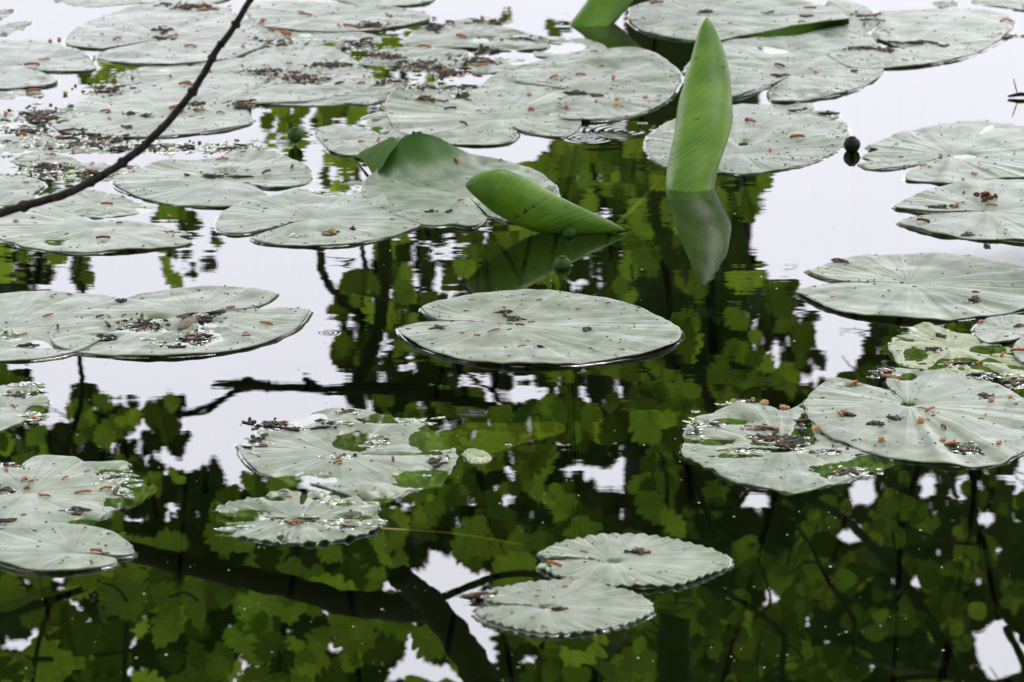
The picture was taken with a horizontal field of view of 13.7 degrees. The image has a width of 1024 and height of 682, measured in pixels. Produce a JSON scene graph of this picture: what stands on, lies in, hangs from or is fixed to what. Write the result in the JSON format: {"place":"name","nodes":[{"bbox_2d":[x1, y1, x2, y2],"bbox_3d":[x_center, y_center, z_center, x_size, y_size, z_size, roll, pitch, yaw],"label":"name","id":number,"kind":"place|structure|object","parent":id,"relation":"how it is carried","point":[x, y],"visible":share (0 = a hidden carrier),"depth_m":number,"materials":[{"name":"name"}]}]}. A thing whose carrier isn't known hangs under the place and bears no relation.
{"place":"outdoors","nodes":[
{"label":"outdoors","id":0,"kind":"place"},
{"bbox_2d":[0,0,253,217],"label":"twig","id":1,"kind":"object","parent":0,"point":[118,165],"visible":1,"depth_m":4.13,"materials":[{"name":"brown wood"}]},
{"bbox_2d":[0,0,1023,681],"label":"water","id":2,"kind":"structure","parent":0,"point":[914,556],"depth_m":4.79,"materials":[{"name":"green liquid"}]},
{"bbox_2d":[0,8,15,19],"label":"lily pad","id":3,"kind":"object","parent":2,"relation":"in","point":[3,12],"visible":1,"depth_m":7.39,"materials":[{"name":"plant"}]},
{"bbox_2d":[0,113,17,128],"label":"lily pad","id":4,"kind":"object","parent":2,"relation":"on","point":[8,115],"visible":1,"depth_m":6.50,"materials":[{"name":"grey plant"}]},
{"bbox_2d":[0,21,33,35],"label":"lily pad","id":5,"kind":"object","parent":2,"relation":"on","point":[14,26],"visible":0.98,"depth_m":7.25,"materials":[{"name":"plant"}]},
{"bbox_2d":[0,89,44,98],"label":"lily pad","id":6,"kind":"object","parent":2,"relation":"on","point":[33,93],"visible":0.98,"depth_m":6.68,"materials":[{"name":"plant"}]},
{"bbox_2d":[26,88,40,92],"bbox_3d":[-0.751,-0.393,6.698,0.024,0.006,0.006,-4,14,2],"label":"bud scale","id":7,"kind":"object","parent":6,"relation":"on","point":[33,89],"visible":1,"depth_m":6.70,"materials":[{"name":"brown plant"}]},
{"bbox_2d":[0,174,47,207],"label":"lily pad","id":8,"kind":"object","parent":2,"relation":"on","point":[19,188],"visible":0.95,"depth_m":6.01,"materials":[{"name":"plant"}]},
{"bbox_2d":[0,382,51,431],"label":"lily pad","id":9,"kind":"object","parent":2,"relation":"on","point":[8,414],"visible":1,"depth_m":4.91,"materials":[{"name":"plant"}]},
{"bbox_2d":[0,137,73,156],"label":"lily pad","id":10,"kind":"object","parent":2,"relation":"on","point":[32,142],"visible":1,"depth_m":6.32,"materials":[{"name":"plant"}]},
{"bbox_2d":[8,150,79,166],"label":"lily pad","id":11,"kind":"object","parent":2,"relation":"on","point":[26,158],"visible":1,"depth_m":6.21,"materials":[{"name":"plant"}]},
{"bbox_2d":[0,40,98,90],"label":"lily pad","id":12,"kind":"object","parent":2,"relation":"on","point":[14,75],"visible":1,"depth_m":6.93,"materials":[{"name":"plant"}]},
{"bbox_2d":[24,62,39,65],"bbox_3d":[-0.776,-0.448,6.898,0.025,0.006,0.008,-2,15,-16],"label":"bud scale","id":13,"kind":"object","parent":12,"relation":"on","point":[32,63],"visible":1,"depth_m":6.90,"materials":[{"name":"brown plant"}]},
{"bbox_2d":[0,133,111,154],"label":"lily pad","id":14,"kind":"object","parent":2,"relation":"on","point":[15,138],"visible":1,"depth_m":6.29,"materials":[{"name":"plant"}]},
{"bbox_2d":[0,291,125,362],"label":"lily pad","id":15,"kind":"object","parent":2,"relation":"on","point":[19,309],"visible":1,"depth_m":5.29,"materials":[{"name":"plant"}]},
{"bbox_2d":[0,523,137,574],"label":"lily pad","id":16,"kind":"object","parent":2,"relation":"on","point":[51,552],"visible":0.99,"depth_m":4.35,"materials":[{"name":"plant"}]},
{"bbox_2d":[90,548,102,552],"bbox_3d":[-0.423,0.213,4.343,0.015,0.004,0.004,6,15,28],"label":"bud scale","id":17,"kind":"object","parent":16,"relation":"on","point":[96,549],"visible":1,"depth_m":4.34,"materials":[{"name":"brown plant"}]},
{"bbox_2d":[0,455,140,529],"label":"lily pad","id":18,"kind":"object","parent":2,"relation":"on","point":[44,471],"visible":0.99,"depth_m":4.56,"materials":[{"name":"plant"}]},
{"bbox_2d":[74,489,91,493],"bbox_3d":[-0.458,0.160,4.556,0.018,0.003,0.005,-8,16,-12],"label":"bud scale","id":19,"kind":"object","parent":18,"relation":"on","point":[85,490],"visible":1,"depth_m":4.55,"materials":[{"name":"brown plant"}]},
{"bbox_2d":[99,486,111,489],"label":"bud scale","id":20,"kind":"object","parent":18,"relation":"on","point":[103,487],"visible":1,"depth_m":4.56,"materials":[{"name":"brown plant"}]},
{"bbox_2d":[72,163,115,177],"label":"lily pad","id":21,"kind":"object","parent":2,"relation":"on","point":[100,167],"visible":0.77,"depth_m":6.15,"materials":[{"name":"plant"}]},
{"bbox_2d":[0,202,194,254],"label":"lily pad","id":22,"kind":"object","parent":2,"relation":"on","point":[81,231],"visible":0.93,"depth_m":5.74,"materials":[{"name":"plant"}]},
{"bbox_2d":[96,235,109,238],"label":"bud scale","id":23,"kind":"object","parent":22,"relation":"on","point":[103,236],"visible":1,"depth_m":5.71,"materials":[{"name":"brown plant"}]},
{"bbox_2d":[49,188,158,218],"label":"lily pad","id":24,"kind":"object","parent":2,"relation":"on","point":[122,207],"visible":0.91,"depth_m":5.91,"materials":[{"name":"plant"}]},
{"bbox_2d":[73,162,139,181],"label":"lily pad","id":25,"kind":"object","parent":2,"relation":"on","point":[107,179],"visible":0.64,"depth_m":6.11,"materials":[{"name":"plant"}]},
{"bbox_2d":[116,70,141,85],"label":"lily pad","id":26,"kind":"object","parent":2,"relation":"on","point":[123,80],"visible":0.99,"depth_m":6.81,"materials":[{"name":"plant"}]},
{"bbox_2d":[52,0,229,6],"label":"lily pad","id":27,"kind":"object","parent":2,"relation":"on","point":[97,3],"visible":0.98,"depth_m":7.49,"materials":[{"name":"plant"}]},
{"bbox_2d":[47,79,258,138],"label":"lily pad","id":28,"kind":"object","parent":2,"relation":"on","point":[156,100],"visible":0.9,"depth_m":6.54,"materials":[{"name":"plant"}]},
{"bbox_2d":[63,1,267,66],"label":"lily pad","id":29,"kind":"object","parent":2,"relation":"on","point":[207,35],"visible":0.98,"depth_m":7.16,"materials":[{"name":"plant"}]},
{"bbox_2d":[49,286,313,359],"bbox_3d":[-0.403,0.195,5.329,0.296,0.457,0.389,10,18,34],"label":"lily pad","id":30,"kind":"object","parent":2,"relation":"on","point":[234,325],"visible":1,"depth_m":5.27,"materials":[{"name":"plant"}]},
{"bbox_2d":[177,316,196,329],"bbox_3d":[-0.400,-0.022,5.269,0.016,0.008,0.062,4,15,15],"label":"bark chip","id":31,"kind":"object","parent":30,"relation":"on","point":[186,323],"visible":1,"depth_m":5.26,"materials":[{"name":"beige plant"}]},
{"bbox_2d":[135,57,269,84],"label":"lily pad","id":32,"kind":"object","parent":2,"relation":"on","point":[181,72],"visible":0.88,"depth_m":6.85,"materials":[{"name":"plant"}]},
{"bbox_2d":[110,149,314,208],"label":"lily pad","id":33,"kind":"object","parent":2,"relation":"on","point":[175,190],"visible":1,"depth_m":6.07,"materials":[{"name":"plant"}]},
{"bbox_2d":[223,16,292,52],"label":"lily pad","id":34,"kind":"object","parent":2,"relation":"on","point":[266,32],"visible":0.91,"depth_m":7.20,"materials":[{"name":"plant"}]},
{"bbox_2d":[269,27,282,30],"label":"bud scale","id":35,"kind":"object","parent":34,"relation":"on","point":[276,28],"visible":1,"depth_m":7.21,"materials":[{"name":"brown plant"}]},
{"bbox_2d":[287,127,302,145],"bbox_3d":[-0.309,-0.093,6.388,0.023,0.472,0.077,7,16,25],"label":"seed pod","id":36,"kind":"object","parent":2,"relation":"in","point":[295,135],"visible":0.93,"depth_m":6.30,"materials":[{"name":"green plant"}]},
{"bbox_2d":[212,488,384,545],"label":"lily pad","id":37,"kind":"object","parent":2,"relation":"on","point":[288,508],"visible":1,"depth_m":4.47,"materials":[{"name":"plant"}]},
{"bbox_2d":[287,520,303,524],"bbox_3d":[-0.226,0.188,4.444,0.018,0.004,0.005,-6,15,-15],"label":"bud scale","id":38,"kind":"object","parent":37,"relation":"on","point":[293,521],"visible":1,"depth_m":4.44,"materials":[{"name":"brown plant"}]},
{"bbox_2d":[229,44,378,105],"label":"lily pad","id":39,"kind":"object","parent":2,"relation":"on","point":[273,58],"visible":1,"depth_m":6.83,"materials":[{"name":"plant"}]},
{"bbox_2d":[260,98,348,106],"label":"lily pad","id":40,"kind":"object","parent":2,"relation":"on","point":[323,102],"visible":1,"depth_m":6.61,"materials":[{"name":"plant"}]},
{"bbox_2d":[214,180,422,247],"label":"lily pad","id":41,"kind":"object","parent":2,"relation":"on","point":[317,214],"visible":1,"depth_m":5.82,"materials":[{"name":"plant"}]},
{"bbox_2d":[322,229,339,235],"bbox_3d":[-0.246,-0.146,5.738,0.029,0.005,0.024,-14,20,-42],"label":"petal scrap","id":42,"kind":"object","parent":41,"relation":"on","point":[328,231],"visible":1,"depth_m":5.74,"materials":[{"name":"beige plant"}]},
{"bbox_2d":[286,31,381,44],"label":"lily pad","id":43,"kind":"object","parent":2,"relation":"on","point":[329,37],"visible":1,"depth_m":7.17,"materials":[{"name":"plant"}]},
{"bbox_2d":[360,37,372,39],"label":"bud scale","id":44,"kind":"object","parent":43,"relation":"on","point":[367,38],"visible":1,"depth_m":7.12,"materials":[{"name":"brown plant"}]},
{"bbox_2d":[245,1,432,32],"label":"lily pad","id":45,"kind":"object","parent":2,"relation":"on","point":[326,20],"visible":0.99,"depth_m":7.34,"materials":[{"name":"plant"}]},
{"bbox_2d":[235,407,461,498],"bbox_3d":[-0.181,0.340,4.767,0.256,0.456,0.382,0,14,0],"label":"lily pad","id":46,"kind":"object","parent":2,"relation":"on","point":[364,475],"visible":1,"depth_m":4.68,"materials":[{"name":"plant"}]},
{"bbox_2d":[312,125,399,156],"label":"lily pad","id":47,"kind":"object","parent":2,"relation":"on","point":[350,146],"visible":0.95,"depth_m":6.34,"materials":[{"name":"plant"}]},
{"bbox_2d":[332,84,396,105],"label":"lily pad","id":48,"kind":"object","parent":2,"relation":"on","point":[367,93],"visible":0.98,"depth_m":6.66,"materials":[{"name":"plant"}]},
{"bbox_2d":[360,111,408,138],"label":"lily pad","id":49,"kind":"object","parent":2,"relation":"on","point":[385,125],"visible":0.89,"depth_m":6.46,"materials":[{"name":"plant"}]},
{"bbox_2d":[335,0,436,6],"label":"lily pad","id":50,"kind":"object","parent":2,"relation":"on","point":[406,3],"visible":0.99,"depth_m":7.48,"materials":[{"name":"plant"}]},
{"bbox_2d":[358,46,469,70],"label":"lily pad","id":51,"kind":"object","parent":2,"relation":"in","point":[423,53],"visible":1,"depth_m":6.99,"materials":[{"name":"plant"}]},
{"bbox_2d":[398,84,453,99],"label":"lily pad","id":52,"kind":"object","parent":2,"relation":"on","point":[437,95],"visible":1,"depth_m":6.68,"materials":[{"name":"plant"}]},
{"bbox_2d":[356,133,561,229],"bbox_3d":[-0.078,-0.018,6.046,0.299,0.509,0.464,0,14,0],"label":"lily pad","id":53,"kind":"object","parent":2,"relation":"on","point":[421,169],"visible":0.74,"depth_m":6.05,"materials":[{"name":"plant"}]},
{"bbox_2d":[399,19,549,51],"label":"lily pad","id":54,"kind":"object","parent":2,"relation":"on","point":[449,38],"visible":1,"depth_m":7.14,"materials":[{"name":"plant"}]},
{"bbox_2d":[458,448,494,464],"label":"lily pad","id":55,"kind":"object","parent":2,"relation":"on","point":[474,454],"visible":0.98,"depth_m":4.70,"materials":[{"name":"plant"}]},
{"bbox_2d":[382,74,583,146],"bbox_3d":[-0.046,-0.142,6.614,0.313,0.465,0.544,0,14,0],"label":"lily pad","id":56,"kind":"object","parent":2,"relation":"on","point":[497,119],"visible":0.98,"depth_m":6.51,"materials":[{"name":"plant"}]},
{"bbox_2d":[466,58,524,73],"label":"lily pad","id":57,"kind":"object","parent":2,"relation":"on","point":[491,68],"visible":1,"depth_m":6.89,"materials":[{"name":"plant"}]},
{"bbox_2d":[25,213,980,671],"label":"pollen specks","id":58,"kind":"object","parent":2,"relation":"on","point":[499,503],"visible":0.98,"depth_m":4.53,"materials":[{"name":"white plant"}]},
{"bbox_2d":[0,0,1023,631],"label":"litter crumbs","id":59,"kind":"object","parent":2,"relation":"on","point":[786,442],"visible":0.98,"depth_m":6.27,"materials":[{"name":"brown plant"}]},
{"bbox_2d":[0,3,1023,610],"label":"wet froth","id":60,"kind":"object","parent":2,"relation":"on","point":[204,149],"visible":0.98,"depth_m":5.27,"materials":[{"name":"liquid"}]},
{"bbox_2d":[396,289,683,368],"bbox_3d":[0.034,0.200,5.305,0.357,0.458,0.384,0,14,0],"label":"lily pad","id":61,"kind":"object","parent":2,"relation":"in","point":[556,332],"visible":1,"depth_m":5.22,"materials":[{"name":"plant"}]},
{"bbox_2d":[465,169,630,233],"bbox_3d":[0.101,0.001,5.811,0.330,0.490,0.059,-4,15,-14],"label":"rolled leaf","id":62,"kind":"object","parent":2,"relation":"in","point":[521,201],"visible":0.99,"depth_m":5.72,"materials":[{"name":"green plant"}]},
{"bbox_2d":[554,255,570,268],"bbox_3d":[0.078,0.112,5.645,0.022,0.472,0.077,7,16,25],"label":"seed pod","id":63,"kind":"object","parent":2,"relation":"on","point":[562,262],"visible":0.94,"depth_m":5.56,"materials":[{"name":"green plant"}]},
{"bbox_2d":[471,578,656,637],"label":"lily pad","id":64,"kind":"object","parent":2,"relation":"on","point":[582,601],"visible":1,"depth_m":4.16,"materials":[{"name":"plant"}]},
{"bbox_2d":[531,38,606,57],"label":"lily pad","id":65,"kind":"object","parent":2,"relation":"on","point":[583,41],"visible":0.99,"depth_m":7.10,"materials":[{"name":"plant"}]},
{"bbox_2d":[561,225,576,235],"bbox_3d":[0.088,0.065,5.825,0.021,0.471,0.076,7,16,25],"label":"seed pod","id":66,"kind":"object","parent":2,"relation":"in","point":[569,230],"visible":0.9,"depth_m":5.74,"materials":[{"name":"green plant"}]},
{"bbox_2d":[495,47,683,122],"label":"lily pad","id":67,"kind":"object","parent":2,"relation":"on","point":[636,63],"visible":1,"depth_m":6.79,"materials":[{"name":"plant"}]},
{"bbox_2d":[569,0,633,26],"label":"rolled leaf","id":68,"kind":"object","parent":2,"relation":"in","point":[592,13],"visible":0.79,"depth_m":7.28,"materials":[{"name":"green plant"}]},
{"bbox_2d":[534,533,733,590],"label":"lily pad","id":69,"kind":"object","parent":2,"relation":"in","point":[679,564],"visible":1,"depth_m":4.31,"materials":[{"name":"plant"}]},
{"bbox_2d":[547,560,561,565],"bbox_3d":[0.042,0.224,4.301,0.018,0.004,0.004,14,19,34],"label":"bud scale","id":70,"kind":"object","parent":69,"relation":"on","point":[553,562],"visible":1,"depth_m":4.30,"materials":[{"name":"brown plant"}]},
{"bbox_2d":[628,0,714,11],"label":"lily pad","id":71,"kind":"object","parent":2,"relation":"on","point":[632,8],"visible":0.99,"depth_m":7.45,"materials":[{"name":"plant"}]},
{"bbox_2d":[666,18,732,191],"bbox_3d":[0.278,-0.121,6.161,0.090,0.651,0.283,3,15,11],"label":"rolled leaf","id":72,"kind":"object","parent":2,"relation":"in","point":[704,119],"visible":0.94,"depth_m":6.09,"materials":[{"name":"green plant"}]},
{"bbox_2d":[626,0,849,41],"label":"lily pad","id":73,"kind":"object","parent":2,"relation":"on","point":[743,19],"visible":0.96,"depth_m":7.30,"materials":[{"name":"plant"}]},
{"bbox_2d":[643,103,851,175],"bbox_3d":[0.353,-0.087,6.415,0.321,0.458,0.524,0,14,0],"label":"lily pad","id":74,"kind":"object","parent":2,"relation":"on","point":[763,134],"visible":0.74,"depth_m":6.33,"materials":[{"name":"plant"}]},
{"bbox_2d":[790,134,804,137],"bbox_3d":[0.424,-0.305,6.344,0.023,0.006,0.006,-5,15,-7],"label":"bud scale","id":75,"kind":"object","parent":74,"relation":"on","point":[797,135],"visible":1,"depth_m":6.34,"materials":[{"name":"brown plant"}]},
{"bbox_2d":[682,26,885,104],"bbox_3d":[0.442,-0.234,6.985,0.344,0.458,0.666,0,14,0],"label":"lily pad","id":76,"kind":"object","parent":2,"relation":"on","point":[800,67],"visible":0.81,"depth_m":6.89,"materials":[{"name":"plant"}]},
{"bbox_2d":[678,402,893,493],"bbox_3d":[0.292,0.333,4.795,0.232,0.457,0.364,-6,16,-21],"label":"lily pad","id":77,"kind":"object","parent":2,"relation":"on","point":[796,475],"visible":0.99,"depth_m":4.70,"materials":[{"name":"plant"}]},
{"bbox_2d":[760,399,768,404],"bbox_3d":[0.290,0.071,4.899,0.009,0.008,0.012,11,18,36],"label":"floret","id":78,"kind":"object","parent":77,"relation":"on","point":[764,402],"visible":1,"depth_m":4.90,"materials":[{"name":"beige plant"}]},
{"bbox_2d":[779,404,785,409],"bbox_3d":[0.310,0.076,4.884,0.010,0.007,0.008,10,18,35],"label":"floret","id":79,"kind":"object","parent":77,"relation":"on","point":[782,407],"visible":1,"depth_m":4.88,"materials":[{"name":"beige plant"}]},
{"bbox_2d":[812,425,819,430],"bbox_3d":[0.341,0.098,4.792,0.011,0.008,0.008,-9,17,-32],"label":"floret","id":80,"kind":"object","parent":77,"relation":"on","point":[815,427],"visible":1,"depth_m":4.79,"materials":[{"name":"beige plant"}]},
{"bbox_2d":[824,0,878,32],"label":"lily pad","id":81,"kind":"object","parent":2,"relation":"on","point":[847,8],"visible":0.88,"depth_m":7.38,"materials":[{"name":"plant"}]},
{"bbox_2d":[844,136,860,151],"bbox_3d":[0.511,-0.077,6.348,0.025,0.473,0.078,7,16,26],"label":"seed pod","id":82,"kind":"object","parent":2,"relation":"in","point":[852,143],"visible":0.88,"depth_m":6.26,"materials":[{"name":"green plant"}]},
{"bbox_2d":[793,252,1023,322],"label":"lily pad","id":83,"kind":"object","parent":2,"relation":"on","point":[905,299],"visible":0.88,"depth_m":5.42,"materials":[{"name":"plant"}]},
{"bbox_2d":[801,368,1023,468],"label":"lily pad","id":84,"kind":"object","parent":2,"relation":"on","point":[908,432],"visible":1,"depth_m":4.84,"materials":[{"name":"plant"}]},
{"bbox_2d":[878,436,886,441],"bbox_3d":[0.411,0.109,4.742,0.010,0.007,0.009,-3,15,-10],"label":"floret","id":85,"kind":"object","parent":84,"relation":"on","point":[881,439],"visible":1,"depth_m":4.74,"materials":[{"name":"beige plant"}]},
{"bbox_2d":[917,416,925,423],"bbox_3d":[0.461,0.090,4.817,0.012,0.009,0.010,-6,16,-23],"label":"floret","id":86,"kind":"object","parent":84,"relation":"on","point":[920,419],"visible":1,"depth_m":4.81,"materials":[{"name":"beige plant"}]},
{"bbox_2d":[944,441,956,444],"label":"bud scale","id":87,"kind":"object","parent":84,"relation":"on","point":[950,442],"visible":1,"depth_m":4.74,"materials":[{"name":"brown plant"}]},
{"bbox_2d":[825,8,1016,69],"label":"lily pad","id":88,"kind":"object","parent":2,"relation":"on","point":[912,25],"visible":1,"depth_m":7.16,"materials":[{"name":"plant"}]},
{"bbox_2d":[857,120,1023,185],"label":"lily pad","id":89,"kind":"object","parent":2,"relation":"on","point":[924,146],"visible":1,"depth_m":6.25,"materials":[{"name":"plant"}]},
{"bbox_2d":[933,1,959,7],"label":"lily pad","id":90,"kind":"object","parent":2,"relation":"on","point":[941,4],"visible":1,"depth_m":7.47,"materials":[{"name":"plant"}]},
{"bbox_2d":[885,322,1023,381],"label":"lily pad","id":91,"kind":"object","parent":2,"relation":"on","point":[928,330],"visible":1,"depth_m":5.14,"materials":[{"name":"plant"}]},
{"bbox_2d":[891,179,1023,243],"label":"lily pad","id":92,"kind":"object","parent":2,"relation":"on","point":[1008,210],"visible":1,"depth_m":5.87,"materials":[{"name":"plant"}]},
{"bbox_2d":[917,218,929,222],"bbox_3d":[0.559,-0.165,5.799,0.020,0.005,0.006,14,20,37],"label":"bud scale","id":93,"kind":"object","parent":92,"relation":"on","point":[922,219],"visible":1,"depth_m":5.80,"materials":[{"name":"brown plant"}]},
{"bbox_2d":[973,191,997,201],"bbox_3d":[0.659,-0.201,5.933,0.035,0.012,0.031,0,14,0],"label":"seed husk","id":94,"kind":"object","parent":92,"relation":"on","point":[985,196],"visible":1,"depth_m":5.93,"materials":[{"name":"brown plant"}]},
{"bbox_2d":[969,0,1023,10],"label":"lily pad","id":95,"kind":"object","parent":2,"relation":"on","point":[1015,5],"visible":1,"depth_m":7.47,"materials":[{"name":"plant"}]},
{"bbox_2d":[971,314,1023,345],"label":"lily pad","id":96,"kind":"object","parent":2,"relation":"on","point":[993,334],"visible":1,"depth_m":5.24,"materials":[{"name":"plant"}]},
{"bbox_2d":[1008,79,1023,96],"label":"twig scrap","id":97,"kind":"object","parent":2,"relation":"on","point":[1016,94],"visible":1,"depth_m":6.66,"materials":[{"name":"grey wood"}]},
{"bbox_2d":[1009,336,1023,368],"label":"lily pad","id":98,"kind":"object","parent":2,"relation":"on","point":[1019,344],"visible":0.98,"depth_m":5.12,"materials":[{"name":"plant"}]},
{"bbox_2d":[1010,348,1023,351],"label":"bud scale","id":99,"kind":"object","parent":98,"relation":"on","point":[1017,349],"visible":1,"depth_m":5.12,"materials":[{"name":"brown plant"}]}
]}

